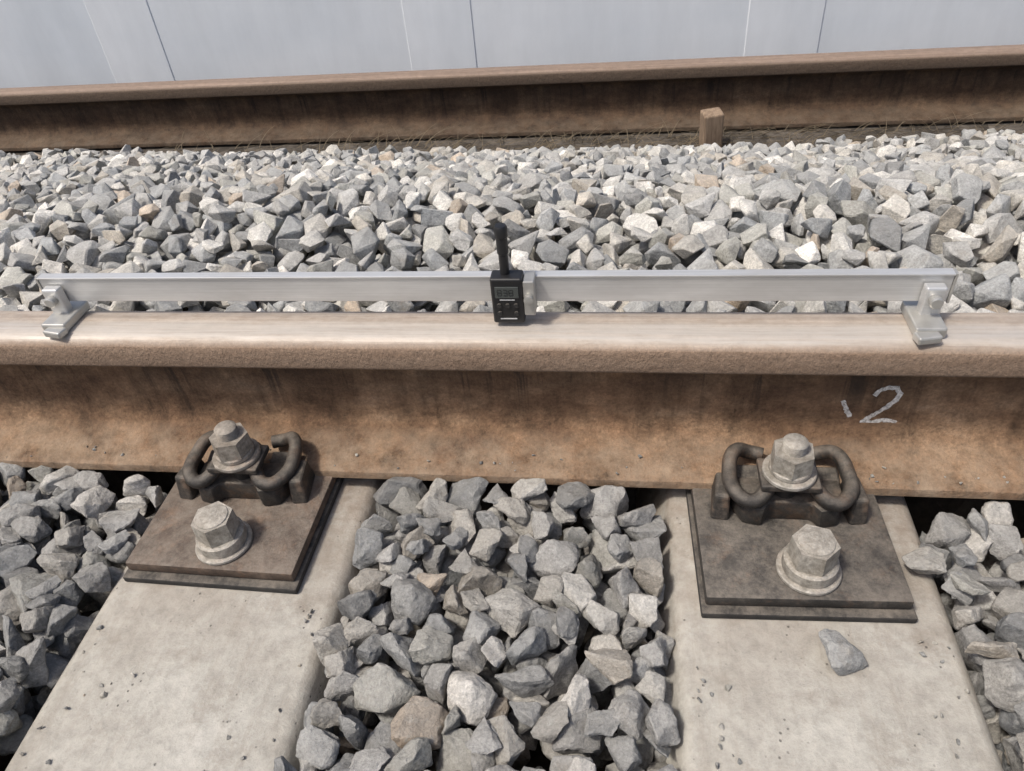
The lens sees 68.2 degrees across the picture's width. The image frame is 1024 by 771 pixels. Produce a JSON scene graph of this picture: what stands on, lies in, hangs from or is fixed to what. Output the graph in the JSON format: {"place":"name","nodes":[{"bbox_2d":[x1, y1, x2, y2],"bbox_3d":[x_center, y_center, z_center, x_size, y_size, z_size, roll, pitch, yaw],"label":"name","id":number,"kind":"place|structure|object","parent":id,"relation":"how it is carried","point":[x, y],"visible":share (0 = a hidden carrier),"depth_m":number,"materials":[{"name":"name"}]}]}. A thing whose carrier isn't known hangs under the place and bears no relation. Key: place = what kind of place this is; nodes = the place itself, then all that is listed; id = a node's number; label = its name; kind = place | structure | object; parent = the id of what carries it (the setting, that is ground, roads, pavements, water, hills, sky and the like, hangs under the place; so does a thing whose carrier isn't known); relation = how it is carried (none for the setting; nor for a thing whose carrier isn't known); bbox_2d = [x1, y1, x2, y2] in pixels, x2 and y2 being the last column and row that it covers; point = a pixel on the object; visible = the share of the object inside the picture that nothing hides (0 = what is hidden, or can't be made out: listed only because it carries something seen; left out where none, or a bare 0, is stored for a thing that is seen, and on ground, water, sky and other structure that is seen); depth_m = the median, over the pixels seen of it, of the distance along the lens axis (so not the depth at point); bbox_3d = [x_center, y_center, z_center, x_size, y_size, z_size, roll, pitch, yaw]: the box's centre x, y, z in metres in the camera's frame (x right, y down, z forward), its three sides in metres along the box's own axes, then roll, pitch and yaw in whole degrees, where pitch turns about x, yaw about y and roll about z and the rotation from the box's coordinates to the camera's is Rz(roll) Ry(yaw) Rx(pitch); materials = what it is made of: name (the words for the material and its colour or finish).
{"place":"outdoors","nodes":[
{"label":"outdoors","id":0,"kind":"place"},
{"bbox_2d":[0,121,1023,770],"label":"ground","id":1,"kind":"structure","parent":0,"point":[924,511],"depth_m":2.12,"materials":[{"name":"brown soil"}]},
{"bbox_2d":[0,467,30,490],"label":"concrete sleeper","id":2,"kind":"object","parent":1,"relation":"on","point":[27,476],"depth_m":1.13,"materials":[{"name":"grey concrete"}]},
{"bbox_2d":[5,478,427,770],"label":"concrete sleeper","id":3,"kind":"object","parent":1,"relation":"on","point":[211,669],"visible":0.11,"depth_m":0.75,"materials":[{"name":"grey concrete"}]},
{"bbox_2d":[123,420,343,593],"bbox_3d":[-0.315,0.071,0.907,0.210,0.126,0.322,1,41,8],"label":"rail fastening","id":4,"kind":"object","parent":3,"relation":"on","point":[235,512],"visible":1,"depth_m":0.85,"materials":[{"name":"metal"}]},
{"bbox_2d":[0,311,1023,499],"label":"steel rail","id":5,"kind":"object","parent":1,"relation":"on","point":[595,398],"visible":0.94,"depth_m":0.86,"materials":[{"name":"brown metal"}]},
{"bbox_2d":[34,223,958,344],"bbox_3d":[-0.061,-0.111,0.794,1.006,0.118,0.065,1,41,8],"label":"measuring straightedge","id":6,"kind":"object","parent":5,"relation":"on","point":[922,294],"visible":1,"depth_m":0.81,"materials":[{"name":"metal"}]},
{"bbox_2d":[841,386,902,422],"bbox_3d":[0.395,0.021,0.831,0.066,0.057,0.001,1,41,8],"label":"chalk number","id":7,"kind":"object","parent":5,"relation":"attached to","point":[899,392],"visible":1,"depth_m":0.83,"materials":[{"name":"white"}]},
{"bbox_2d":[0,128,1023,312],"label":"ballast stones","id":8,"kind":"object","parent":1,"relation":"on","point":[926,200],"visible":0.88,"depth_m":1.20,"materials":[{"name":"stone"}]},
{"bbox_2d":[0,462,1023,770],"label":"ballast stones","id":9,"kind":"object","parent":1,"relation":"on","point":[524,596],"visible":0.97,"depth_m":0.76,"materials":[{"name":"stone"}]},
{"bbox_2d":[0,44,1023,151],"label":"steel rail","id":10,"kind":"object","parent":1,"relation":"on","point":[891,87],"visible":1,"depth_m":2.27,"materials":[{"name":"brown metal"}]},
{"bbox_2d":[0,0,1023,87],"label":"concrete wall","id":11,"kind":"structure","parent":1,"relation":"on","point":[50,43],"depth_m":2.89,"materials":[{"name":"grey concrete"}]},
{"bbox_2d":[83,0,174,82],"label":"pilaster","id":12,"kind":"object","parent":11,"relation":"attached to","point":[129,39],"depth_m":3.04,"materials":[{"name":"paint"}]},
{"bbox_2d":[401,0,476,70],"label":"pilaster","id":13,"kind":"object","parent":11,"relation":"attached to","point":[440,34],"depth_m":2.89,"materials":[{"name":"paint"}]},
{"bbox_2d":[744,0,825,55],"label":"wall panel","id":14,"kind":"object","parent":11,"relation":"attached to","point":[780,27],"depth_m":2.74,"materials":[{"name":"paint"}]},
{"bbox_2d":[156,107,1023,154],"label":"dry grass","id":15,"kind":"structure","parent":1,"relation":"on","point":[690,138],"depth_m":2.19,"materials":[{"name":"beige plant"}]},
{"bbox_2d":[699,107,723,146],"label":"wood block","id":16,"kind":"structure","parent":1,"relation":"on","point":[711,126],"depth_m":2.09,"materials":[{"name":"brown wood"}]},
{"bbox_2d":[636,488,1003,770],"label":"concrete sleeper","id":17,"kind":"object","parent":1,"relation":"on","point":[790,700],"visible":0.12,"depth_m":0.69,"materials":[{"name":"grey concrete"}]},
{"bbox_2d":[6,445,1008,770],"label":"gravel chips","id":18,"kind":"object","parent":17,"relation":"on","point":[104,693],"visible":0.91,"depth_m":0.70,"materials":[{"name":"gravel"}]},
{"bbox_2d":[685,433,917,622],"bbox_3d":[0.298,0.081,0.823,0.215,0.126,0.325,1,41,8],"label":"rail fastening","id":19,"kind":"object","parent":17,"relation":"on","point":[786,529],"visible":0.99,"depth_m":0.77,"materials":[{"name":"metal"}]},
{"bbox_2d":[818,629,868,675],"bbox_3d":[0.309,0.245,0.705,0.037,0.026,0.040,-10,40,-5],"label":"loose stone","id":20,"kind":"object","parent":17,"relation":"on","point":[845,654],"visible":1,"depth_m":0.69,"materials":[{"name":"stone"}]},
{"bbox_2d":[903,545,947,573],"bbox_3d":[0.417,0.180,0.766,0.042,0.026,0.033,1,41,8],"label":"loose stone","id":21,"kind":"object","parent":17,"relation":"on","point":[925,559],"visible":1,"depth_m":0.76,"materials":[{"name":"stone"}]}
]}

